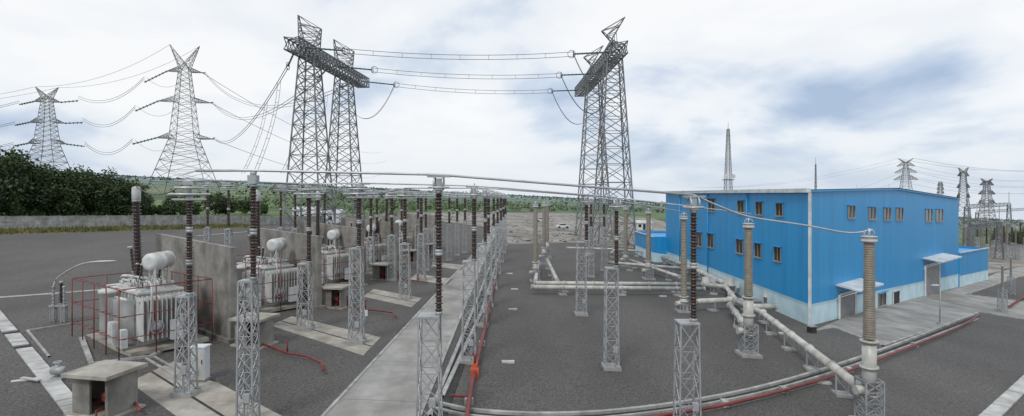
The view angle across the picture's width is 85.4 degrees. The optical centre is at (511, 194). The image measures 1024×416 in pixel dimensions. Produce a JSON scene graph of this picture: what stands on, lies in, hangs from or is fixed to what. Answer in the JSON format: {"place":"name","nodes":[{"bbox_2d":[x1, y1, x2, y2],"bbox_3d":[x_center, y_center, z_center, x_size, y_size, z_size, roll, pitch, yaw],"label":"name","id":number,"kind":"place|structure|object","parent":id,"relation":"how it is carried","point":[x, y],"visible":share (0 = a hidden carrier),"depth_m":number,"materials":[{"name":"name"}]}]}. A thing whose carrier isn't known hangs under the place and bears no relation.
{"place":"outdoors","nodes":[
{"label":"outdoors","id":0,"kind":"place"},
{"bbox_2d":[325,218,499,415],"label":"concrete road","id":1,"kind":"structure","parent":0,"point":[383,378],"depth_m":30.87,"materials":[{"name":"concrete"}]},
{"bbox_2d":[321,222,500,415],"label":"road joints and kerbs","id":2,"kind":"object","parent":1,"relation":"on","point":[330,407],"visible":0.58,"depth_m":33.31,"materials":[{"name":"concrete"}]},
{"bbox_2d":[0,175,1023,245],"bbox_3d":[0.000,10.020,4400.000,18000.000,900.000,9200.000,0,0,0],"label":"ground","id":3,"kind":"structure","parent":0,"point":[275,211],"depth_m":441.83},
{"bbox_2d":[0,146,37,214],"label":"broadleaf tree","id":4,"kind":"object","parent":3,"relation":"on","point":[22,170],"visible":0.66,"depth_m":105.25,"materials":[{"name":"green plant"}]},
{"bbox_2d":[0,145,57,216],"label":"broadleaf tree","id":5,"kind":"object","parent":3,"relation":"on","point":[11,172],"visible":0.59,"depth_m":106.87,"materials":[{"name":"green plant"}]},
{"bbox_2d":[0,164,70,216],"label":"broadleaf tree","id":6,"kind":"object","parent":3,"relation":"on","point":[13,209],"visible":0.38,"depth_m":109.00,"materials":[{"name":"green plant"}]},
{"bbox_2d":[26,87,70,170],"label":"transmission pylon","id":7,"kind":"object","parent":3,"relation":"on","point":[32,140],"visible":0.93,"depth_m":307.26,"materials":[{"name":"metal"}]},
{"bbox_2d":[17,162,80,216],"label":"broadleaf tree","id":8,"kind":"object","parent":3,"relation":"on","point":[53,186],"visible":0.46,"depth_m":110.63,"materials":[{"name":"green plant"}]},
{"bbox_2d":[24,166,104,216],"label":"broadleaf tree","id":9,"kind":"object","parent":3,"relation":"on","point":[72,207],"visible":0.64,"depth_m":112.23,"materials":[{"name":"green plant"}]},
{"bbox_2d":[53,164,121,215],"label":"broadleaf tree","id":10,"kind":"object","parent":3,"relation":"on","point":[96,194],"visible":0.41,"depth_m":116.88,"materials":[{"name":"green plant"}]},
{"bbox_2d":[74,166,130,215],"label":"broadleaf tree","id":11,"kind":"object","parent":3,"relation":"on","point":[110,178],"visible":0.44,"depth_m":119.39,"materials":[{"name":"green plant"}]},
{"bbox_2d":[92,176,145,218],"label":"broadleaf tree","id":12,"kind":"object","parent":3,"relation":"on","point":[127,205],"visible":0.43,"depth_m":123.27,"materials":[{"name":"green plant"}]},
{"bbox_2d":[0,222,250,233],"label":"verge grass","id":13,"kind":"structure","parent":3,"relation":"on","point":[125,227],"depth_m":98.69,"materials":[{"name":"green plant"}]},
{"bbox_2d":[109,179,155,215],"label":"broadleaf tree","id":14,"kind":"object","parent":3,"relation":"on","point":[145,204],"visible":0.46,"depth_m":125.86,"materials":[{"name":"green plant"}]},
{"bbox_2d":[145,44,220,193],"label":"transmission pylon","id":15,"kind":"object","parent":3,"relation":"on","point":[177,102],"visible":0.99,"depth_m":312.82,"materials":[{"name":"metal"}]},
{"bbox_2d":[13,47,346,146],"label":"strain insulator strings","id":16,"kind":"object","parent":15,"relation":"attached to","point":[289,62],"visible":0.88,"depth_m":309.50,"materials":[{"name":"ceramic"}]},
{"bbox_2d":[0,45,1023,193],"bbox_3d":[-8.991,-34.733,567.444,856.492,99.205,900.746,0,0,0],"label":"overhead conductors","id":17,"kind":"object","parent":15,"relation":"attached to","point":[277,83],"visible":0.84,"depth_m":309.04,"materials":[{"name":"metal"}]},
{"bbox_2d":[176,201,203,215],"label":"broadleaf tree","id":18,"kind":"object","parent":3,"relation":"on","point":[182,207],"visible":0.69,"depth_m":139.17,"materials":[{"name":"green plant"}]},
{"bbox_2d":[200,192,230,214],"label":"broadleaf tree","id":19,"kind":"object","parent":3,"relation":"on","point":[215,199],"visible":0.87,"depth_m":154.22,"materials":[{"name":"green plant"}]},
{"bbox_2d":[365,212,654,241],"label":"construction debris","id":20,"kind":"object","parent":3,"relation":"on","point":[539,231],"visible":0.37,"depth_m":169.32,"materials":[{"name":"concrete"}]},
{"bbox_2d":[0,223,1023,415],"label":"station gravel yard","id":21,"kind":"structure","parent":3,"relation":"on","point":[549,342],"depth_m":37.08,"materials":[{"name":"gravel"}]},
{"bbox_2d":[0,310,91,415],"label":"trench cover slabs","id":22,"kind":"structure","parent":21,"relation":"on","point":[59,391],"depth_m":28.27,"materials":[{"name":"concrete"}]},
{"bbox_2d":[49,260,116,322],"bbox_3d":[-28.186,6.388,36.320,5.075,4.229,0.747,0,0,15],"label":"neutral grounding stand","id":23,"kind":"object","parent":21,"relation":"on","point":[62,305],"visible":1,"depth_m":36.78,"materials":[{"name":"metal"}]},
{"bbox_2d":[61,360,147,415],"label":"concrete valve shelter","id":24,"kind":"object","parent":21,"relation":"on","point":[105,388],"visible":0.99,"depth_m":23.01,"materials":[{"name":"grey concrete"}]},
{"bbox_2d":[26,322,193,364],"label":"oil pit kerb","id":25,"kind":"structure","parent":21,"relation":"on","point":[87,353],"depth_m":31.01,"materials":[{"name":"concrete"}]},
{"bbox_2d":[0,215,241,229],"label":"boundary wall","id":26,"kind":"structure","parent":21,"relation":"on","point":[7,222],"depth_m":102.46,"materials":[{"name":"concrete"}]},
{"bbox_2d":[71,186,212,360],"bbox_3d":[-22.458,4.191,33.681,7.263,9.387,4.914,0,0,36],"label":"power transformer","id":27,"kind":"object","parent":21,"relation":"on","point":[136,311],"visible":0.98,"depth_m":32.24,"materials":[{"name":"metal"}]},
{"bbox_2d":[167,180,210,398],"bbox_3d":[-14.882,4.348,25.606,1.722,10.047,1.704,0,0,0],"label":"post insulator","id":28,"kind":"object","parent":21,"relation":"on","point":[184,391],"visible":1,"depth_m":25.48,"materials":[{"name":"metal"}]},
{"bbox_2d":[156,233,236,343],"bbox_3d":[-21.493,6.059,37.401,11.100,6.408,0.900,0,0,36],"label":"concrete firewall","id":29,"kind":"object","parent":21,"relation":"on","point":[216,263],"visible":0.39,"depth_m":35.54,"materials":[{"name":"concrete"}]},
{"bbox_2d":[202,183,215,242],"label":"post insulator","id":30,"kind":"object","parent":21,"relation":"on","point":[208,228],"visible":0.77,"depth_m":72.35,"materials":[{"name":"metal"}]},
{"bbox_2d":[138,361,280,415],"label":"transformer bay pad","id":31,"kind":"object","parent":21,"relation":"on","point":[218,397],"visible":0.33,"depth_m":25.25,"materials":[{"name":"concrete"}]},
{"bbox_2d":[190,344,211,381],"bbox_3d":[-15.444,8.358,27.519,0.760,1.740,0.624,0,0,0],"label":"control cabinet","id":32,"kind":"object","parent":31,"relation":"on","point":[204,363],"visible":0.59,"depth_m":27.27,"materials":[{"name":"metal"}]},
{"bbox_2d":[220,183,236,246],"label":"post insulator","id":33,"kind":"object","parent":21,"relation":"on","point":[228,229],"visible":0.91,"depth_m":68.60,"materials":[{"name":"metal"}]},
{"bbox_2d":[235,172,260,415],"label":"post insulator","id":34,"kind":"object","parent":21,"relation":"on","point":[253,179],"visible":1,"depth_m":22.62,"materials":[{"name":"metal"}]},
{"bbox_2d":[228,312,279,349],"bbox_3d":[-15.779,8.409,34.041,2.162,1.910,1.932,0,0,11],"label":"concrete valve shelter","id":35,"kind":"object","parent":21,"relation":"on","point":[266,320],"visible":0.41,"depth_m":33.74,"materials":[{"name":"grey concrete"}]},
{"bbox_2d":[237,190,311,312],"bbox_3d":[-20.358,4.296,45.381,7.263,9.387,4.914,0,0,36],"label":"power transformer","id":36,"kind":"object","parent":21,"relation":"on","point":[276,276],"visible":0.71,"depth_m":43.90,"materials":[{"name":"metal"}]},
{"bbox_2d":[141,293,412,415],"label":"pad rail grooves","id":37,"kind":"object","parent":21,"relation":"on","point":[172,374],"visible":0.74,"depth_m":28.64,"materials":[{"name":"metal"}]},
{"bbox_2d":[247,226,325,309],"bbox_3d":[-19.793,6.144,47.800,11.100,6.408,0.900,0,0,36],"label":"concrete firewall","id":38,"kind":"object","parent":21,"relation":"on","point":[295,248],"visible":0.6,"depth_m":45.74,"materials":[{"name":"concrete"}]},
{"bbox_2d":[243,215,369,224],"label":"boundary wall","id":39,"kind":"structure","parent":21,"relation":"on","point":[271,220],"depth_m":133.03,"materials":[{"name":"concrete"}]},
{"bbox_2d":[293,184,323,331],"bbox_3d":[-13.956,4.354,38.142,1.995,10.122,1.975,0,0,0],"label":"post insulator","id":40,"kind":"object","parent":21,"relation":"on","point":[302,326],"visible":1,"depth_m":37.99,"materials":[{"name":"metal"}]},
{"bbox_2d":[281,15,369,230],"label":"line gantry","id":41,"kind":"object","parent":21,"relation":"on","point":[312,57],"visible":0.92,"depth_m":120.69,"materials":[{"name":"metal"}]},
{"bbox_2d":[274,316,379,354],"bbox_3d":[-12.440,9.342,37.626,11.400,0.406,3.447,0,0,36],"label":"transformer bay pad","id":42,"kind":"object","parent":21,"relation":"on","point":[363,349],"visible":0.8,"depth_m":37.09,"materials":[{"name":"concrete"}]},
{"bbox_2d":[311,191,354,285],"bbox_3d":[-19.458,4.341,57.081,7.263,9.387,4.914,0,0,36],"label":"power transformer","id":43,"kind":"object","parent":21,"relation":"on","point":[335,264],"visible":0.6,"depth_m":55.47,"materials":[{"name":"metal"}]},
{"bbox_2d":[299,221,367,286],"bbox_3d":[-19.193,6.174,58.600,11.100,6.408,0.900,0,0,36],"label":"concrete firewall","id":44,"kind":"object","parent":21,"relation":"on","point":[348,239],"visible":0.16,"depth_m":56.62,"materials":[{"name":"concrete"}]},
{"bbox_2d":[322,284,351,309],"bbox_3d":[-14.555,8.487,45.822,2.115,1.868,1.890,0,0,11],"label":"concrete valve shelter","id":45,"kind":"object","parent":21,"relation":"on","point":[334,296],"visible":0.98,"depth_m":45.30,"materials":[{"name":"grey concrete"}]},
{"bbox_2d":[343,183,374,344],"bbox_3d":[-9.795,4.458,35.580,1.995,10.340,1.975,0,0,0],"label":"post insulator","id":46,"kind":"object","parent":21,"relation":"on","point":[360,340],"visible":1,"depth_m":35.45,"materials":[{"name":"metal"}]},
{"bbox_2d":[349,192,386,271],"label":"power transformer","id":47,"kind":"object","parent":21,"relation":"on","point":[380,252],"visible":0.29,"depth_m":67.26,"materials":[{"name":"metal"}]},
{"bbox_2d":[341,217,398,271],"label":"concrete firewall","id":48,"kind":"object","parent":21,"relation":"on","point":[384,228],"visible":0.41,"depth_m":67.99,"materials":[{"name":"concrete"}]},
{"bbox_2d":[365,190,379,274],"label":"post insulator","id":49,"kind":"object","parent":21,"relation":"on","point":[368,246],"visible":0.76,"depth_m":63.85,"materials":[{"name":"metal"}]},
{"bbox_2d":[369,262,392,280],"bbox_3d":[-14.219,8.504,60.736,2.115,1.868,1.890,0,0,11],"label":"concrete valve shelter","id":50,"kind":"object","parent":21,"relation":"on","point":[379,270],"visible":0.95,"depth_m":60.16,"materials":[{"name":"grey concrete"}]},
{"bbox_2d":[382,190,398,280],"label":"post insulator","id":51,"kind":"object","parent":21,"relation":"on","point":[389,271],"visible":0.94,"depth_m":60.04,"materials":[{"name":"metal"}]},
{"bbox_2d":[364,289,420,306],"bbox_3d":[-11.017,9.435,50.916,8.497,0.265,3.578,0,0,34],"label":"transformer bay pad","id":52,"kind":"object","parent":21,"relation":"on","point":[415,300],"visible":0.8,"depth_m":50.53,"materials":[{"name":"concrete"}]},
{"bbox_2d":[372,214,421,259],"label":"concrete firewall","id":53,"kind":"object","parent":21,"relation":"on","point":[411,222],"visible":0.22,"depth_m":79.81,"materials":[{"name":"concrete"}]},
{"bbox_2d":[394,188,415,299],"bbox_3d":[-9.750,4.541,50.535,1.995,10.199,1.975,0,0,0],"label":"post insulator","id":54,"kind":"object","parent":21,"relation":"on","point":[402,296],"visible":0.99,"depth_m":50.38,"materials":[{"name":"metal"}]},
{"bbox_2d":[394,212,435,249],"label":"concrete firewall","id":55,"kind":"object","parent":21,"relation":"on","point":[430,221],"visible":0.03,"depth_m":92.11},
{"bbox_2d":[416,191,426,280],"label":"post insulator","id":56,"kind":"object","parent":21,"relation":"on","point":[420,195],"visible":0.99,"depth_m":61.02,"materials":[{"name":"metal"}]},
{"bbox_2d":[420,190,432,270],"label":"post insulator","id":57,"kind":"object","parent":21,"relation":"on","point":[425,222],"visible":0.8,"depth_m":68.64,"materials":[{"name":"metal"}]},
{"bbox_2d":[416,175,449,415],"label":"post insulator","id":58,"kind":"object","parent":21,"relation":"on","point":[438,186],"visible":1,"depth_m":23.29,"materials":[{"name":"metal"}]},
{"bbox_2d":[427,236,503,415],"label":"cable trench","id":59,"kind":"object","parent":21,"relation":"on","point":[452,374],"visible":0.43,"depth_m":31.88,"materials":[{"name":"concrete"}]},
{"bbox_2d":[459,186,481,364],"bbox_3d":[-2.399,4.761,32.632,1.292,10.475,1.063,0,0,0],"label":"post insulator","id":60,"kind":"object","parent":21,"relation":"on","point":[468,359],"visible":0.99,"depth_m":32.51,"materials":[{"name":"metal"}]},
{"bbox_2d":[450,237,504,415],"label":"fire hydrant pipe","id":61,"kind":"object","parent":21,"relation":"on","point":[468,401],"visible":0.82,"depth_m":29.90,"materials":[{"name":"metal"}]},
{"bbox_2d":[476,188,491,327],"bbox_3d":[-2.126,4.788,41.583,1.187,10.445,0.980,0,0,0],"label":"post insulator","id":62,"kind":"object","parent":21,"relation":"on","point":[484,195],"visible":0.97,"depth_m":41.45,"materials":[{"name":"metal"}]},
{"bbox_2d":[483,190,493,307],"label":"post insulator","id":63,"kind":"object","parent":21,"relation":"on","point":[489,293],"visible":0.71,"depth_m":48.75,"materials":[{"name":"metal"}]},
{"bbox_2d":[489,192,497,289],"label":"post insulator","id":64,"kind":"object","parent":21,"relation":"on","point":[492,228],"visible":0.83,"depth_m":57.88,"materials":[{"name":"metal"}]},
{"bbox_2d":[529,201,540,281],"bbox_3d":[2.659,5.525,64.297,1.422,9.386,1.294,0,0,0],"label":"gas insulated bushing","id":65,"kind":"object","parent":21,"relation":"on","point":[535,267],"visible":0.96,"depth_m":64.08,"materials":[{"name":"ceramic"}]},
{"bbox_2d":[539,202,547,264],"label":"gas insulated bushing","id":66,"kind":"object","parent":21,"relation":"on","point":[543,255],"visible":0.95,"depth_m":81.07,"materials":[{"name":"ceramic"}]},
{"bbox_2d":[574,196,591,316],"bbox_3d":[6.088,5.286,47.279,1.462,10.273,1.130,0,0,0],"label":"post insulator","id":67,"kind":"object","parent":21,"relation":"on","point":[585,241],"visible":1,"depth_m":47.15,"materials":[{"name":"metal"}]},
{"bbox_2d":[587,198,594,277],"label":"post insulator","id":68,"kind":"object","parent":21,"relation":"on","point":[589,234],"visible":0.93,"depth_m":70.10,"materials":[{"name":"metal"}]},
{"bbox_2d":[600,199,606,270],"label":"post insulator","id":69,"kind":"object","parent":21,"relation":"on","point":[604,202],"visible":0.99,"depth_m":77.16,"materials":[{"name":"metal"}]},
{"bbox_2d":[573,17,635,247],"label":"line gantry","id":70,"kind":"object","parent":21,"relation":"on","point":[604,65],"visible":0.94,"depth_m":121.90,"materials":[{"name":"metal"}]},
{"bbox_2d":[298,46,615,93],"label":"strain insulator strings","id":71,"kind":"object","parent":70,"relation":"attached to","point":[398,86],"visible":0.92,"depth_m":130.04,"materials":[{"name":"ceramic"}]},
{"bbox_2d":[344,48,632,206],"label":"overhead conductors","id":72,"kind":"object","parent":70,"relation":"attached to","point":[501,90],"visible":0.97,"depth_m":131.91,"materials":[{"name":"metal"}]},
{"bbox_2d":[601,198,624,371],"bbox_3d":[5.996,5.318,32.745,1.294,10.200,1.066,0,0,0],"label":"post insulator","id":73,"kind":"object","parent":21,"relation":"on","point":[615,365],"visible":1,"depth_m":32.63,"materials":[{"name":"metal"}]},
{"bbox_2d":[188,179,616,197],"bbox_3d":[-4.378,-0.264,31.893,21.100,0.997,12.581,0,0,0],"label":"busbar tube","id":74,"kind":"object","parent":73,"relation":"on","point":[409,184],"visible":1,"depth_m":32.71,"materials":[{"name":"metal"}]},
{"bbox_2d":[530,284,705,295],"bbox_3d":[11.423,9.989,58.151,19.524,1.842,0.800,0,0,-13],"label":"gas insulated duct","id":75,"kind":"object","parent":21,"relation":"on","point":[621,288],"visible":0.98,"depth_m":57.83,"materials":[{"name":"metal"}]},
{"bbox_2d":[533,280,702,292],"bbox_3d":[11.812,9.908,59.796,19.823,2.048,0.800,0,0,-15],"label":"gas insulated duct","id":76,"kind":"object","parent":21,"relation":"on","point":[622,283],"visible":0.79,"depth_m":59.39,"materials":[{"name":"metal"}]},
{"bbox_2d":[619,205,631,266],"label":"gas insulated bushing","id":77,"kind":"object","parent":21,"relation":"on","point":[625,248],"visible":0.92,"depth_m":83.64,"materials":[{"name":"ceramic"}]},
{"bbox_2d":[641,208,655,279],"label":"gas insulated bushing","id":78,"kind":"object","parent":21,"relation":"on","point":[648,270],"visible":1,"depth_m":70.84,"materials":[{"name":"ceramic"}]},
{"bbox_2d":[635,231,666,253],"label":"annex","id":79,"kind":"object","parent":21,"relation":"on","point":[659,242],"visible":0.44,"depth_m":92.72,"materials":[{"name":"blue metal"}]},
{"bbox_2d":[674,213,690,312],"bbox_3d":[15.696,6.257,50.944,1.481,9.229,1.348,0,0,0],"label":"gas insulated bushing","id":80,"kind":"object","parent":21,"relation":"on","point":[682,305],"visible":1,"depth_m":50.71,"materials":[{"name":"ceramic"}]},
{"bbox_2d":[673,196,705,415],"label":"post insulator","id":81,"kind":"object","parent":21,"relation":"on","point":[693,207],"visible":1,"depth_m":24.27,"materials":[{"name":"metal"}]},
{"bbox_2d":[195,169,693,195],"bbox_3d":[-2.375,-0.475,23.442,20.793,1.108,0.288,0,0,-6],"label":"busbar tube","id":82,"kind":"object","parent":81,"relation":"on","point":[396,173],"visible":1,"depth_m":23.33,"materials":[{"name":"metal"}]},
{"bbox_2d":[694,194,872,233],"bbox_3d":[12.903,0.995,27.069,11.147,2.013,1.638,0,0,-21],"label":"busbar tube","id":83,"kind":"object","parent":81,"relation":"on","point":[712,203],"visible":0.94,"depth_m":27.72,"materials":[{"name":"metal"}]},
{"bbox_2d":[661,255,724,288],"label":"gas insulated duct","id":84,"kind":"object","parent":21,"relation":"on","point":[699,271],"visible":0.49,"depth_m":73.19,"materials":[{"name":"metal"}]},
{"bbox_2d":[434,312,979,415],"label":"curved kerb drain","id":85,"kind":"object","parent":21,"relation":"on","point":[455,409],"visible":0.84,"depth_m":28.48,"materials":[{"name":"concrete"}]},
{"bbox_2d":[722,129,735,189],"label":"telecom mast","id":86,"kind":"object","parent":21,"relation":"on","point":[726,177],"visible":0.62,"depth_m":147.62,"materials":[{"name":"metal"}]},
{"bbox_2d":[696,296,762,311],"bbox_3d":[20.271,10.356,52.482,7.338,1.560,1.262,0,0,-15],"label":"gas insulated duct","id":87,"kind":"object","parent":21,"relation":"on","point":[710,301],"visible":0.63,"depth_m":52.12,"materials":[{"name":"metal"}]},
{"bbox_2d":[734,218,762,358],"bbox_3d":[15.749,6.227,37.134,1.469,9.294,1.337,0,0,0],"label":"gas insulated bushing","id":88,"kind":"object","parent":21,"relation":"on","point":[746,329],"visible":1,"depth_m":36.90,"materials":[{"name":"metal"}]},
{"bbox_2d":[733,298,860,398],"bbox_3d":[19.443,10.217,39.325,1.429,1.676,23.553,0,0,8],"label":"gas insulated duct","id":89,"kind":"object","parent":21,"relation":"on","point":[834,367],"visible":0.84,"depth_m":34.59,"materials":[{"name":"metal"}]},
{"bbox_2d":[666,190,958,303],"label":"cladding walls","id":90,"kind":"structure","parent":21,"relation":"on","point":[909,242],"depth_m":58.28,"materials":[{"name":"blue metal"}]},
{"bbox_2d":[665,188,959,324],"bbox_3d":[44.283,5.311,69.608,38.566,11.922,44.785,0,0,0],"label":"gutter and trim","id":91,"kind":"object","parent":90,"relation":"attached to","point":[803,190],"visible":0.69,"depth_m":51.25,"materials":[{"name":"white metal"}]},
{"bbox_2d":[696,199,945,307],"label":"windows","id":92,"kind":"structure","parent":90,"relation":"attached to","point":[851,215],"depth_m":59.45,"materials":[{"name":"grey glass"}]},
{"bbox_2d":[836,253,961,298],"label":"door canopies","id":93,"kind":"object","parent":90,"relation":"attached to","point":[856,284],"depth_m":53.48,"materials":[{"name":"white metal"}]},
{"bbox_2d":[666,251,958,324],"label":"plinth wall","id":94,"kind":"structure","parent":21,"relation":"on","point":[822,312],"depth_m":55.59,"materials":[{"name":"paint"}]},
{"bbox_2d":[838,262,940,318],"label":"doors","id":95,"kind":"structure","parent":94,"relation":"attached to","point":[847,305],"depth_m":61.86,"materials":[{"name":"white metal"}]},
{"bbox_2d":[652,314,980,415],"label":"fire water pipe","id":96,"kind":"object","parent":21,"relation":"on","point":[726,403],"visible":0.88,"depth_m":30.04,"materials":[{"name":"metal"}]},
{"bbox_2d":[848,228,884,415],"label":"gas insulated bushing","id":97,"kind":"object","parent":21,"relation":"on","point":[866,387],"visible":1,"depth_m":25.81,"materials":[{"name":"ceramic"}]},
{"bbox_2d":[817,266,1023,343],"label":"building apron","id":98,"kind":"object","parent":21,"relation":"on","point":[896,321],"visible":0.69,"depth_m":58.10,"materials":[{"name":"concrete"}]},
{"bbox_2d":[832,277,1023,346],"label":"apron kerb","id":99,"kind":"structure","parent":98,"relation":"on","point":[891,342],"depth_m":48.44,"materials":[{"name":"concrete"}]},
{"bbox_2d":[956,167,971,243],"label":"transmission pylon","id":100,"kind":"object","parent":21,"relation":"on","point":[959,185],"visible":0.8,"depth_m":186.55,"materials":[{"name":"metal"}]},
{"bbox_2d":[958,246,987,286],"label":"side annex","id":101,"kind":"object","parent":21,"relation":"on","point":[973,262],"visible":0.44,"depth_m":84.40,"materials":[{"name":"blue metal"}]},
{"bbox_2d":[959,247,988,286],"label":"side annex plinth","id":102,"kind":"structure","parent":101,"relation":"attached to","point":[971,278],"depth_m":84.12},
{"bbox_2d":[978,375,1023,415],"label":"trench cover slabs","id":103,"kind":"structure","parent":21,"relation":"on","point":[1006,400],"depth_m":30.25,"materials":[{"name":"concrete"}]},
{"bbox_2d":[96,173,1023,235],"bbox_3d":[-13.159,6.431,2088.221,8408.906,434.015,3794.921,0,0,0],"label":"distant trees","id":104,"kind":"object","parent":3,"relation":"on","point":[380,208],"visible":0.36,"depth_m":411.40,"materials":[{"name":"green plant"}]},
{"bbox_2d":[973,178,998,246],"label":"transmission pylon","id":105,"kind":"object","parent":3,"relation":"on","point":[985,185],"visible":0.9,"depth_m":185.73,"materials":[{"name":"metal"}]},
{"bbox_2d":[0,0,1023,219],"label":"sky","id":106,"kind":"structure","parent":0,"point":[845,85],"materials":[{"name":"white"}]},
{"bbox_2d":[381,213,665,247],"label":"construction yard dirt","id":107,"kind":"structure","parent":0,"point":[512,220],"depth_m":186.99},
{"bbox_2d":[975,244,1023,273],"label":"yard dirt","id":108,"kind":"structure","parent":0,"point":[994,265],"depth_m":126.13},
{"bbox_2d":[966,207,1003,259],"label":"switchyard gantry","id":109,"kind":"object","parent":108,"relation":"on","point":[980,227],"visible":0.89,"depth_m":129.95,"materials":[{"name":"metal"}]},
{"bbox_2d":[962,191,1012,250],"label":"switchyard gantry","id":110,"kind":"object","parent":108,"relation":"on","point":[981,206],"visible":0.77,"depth_m":152.09,"materials":[{"name":"metal"}]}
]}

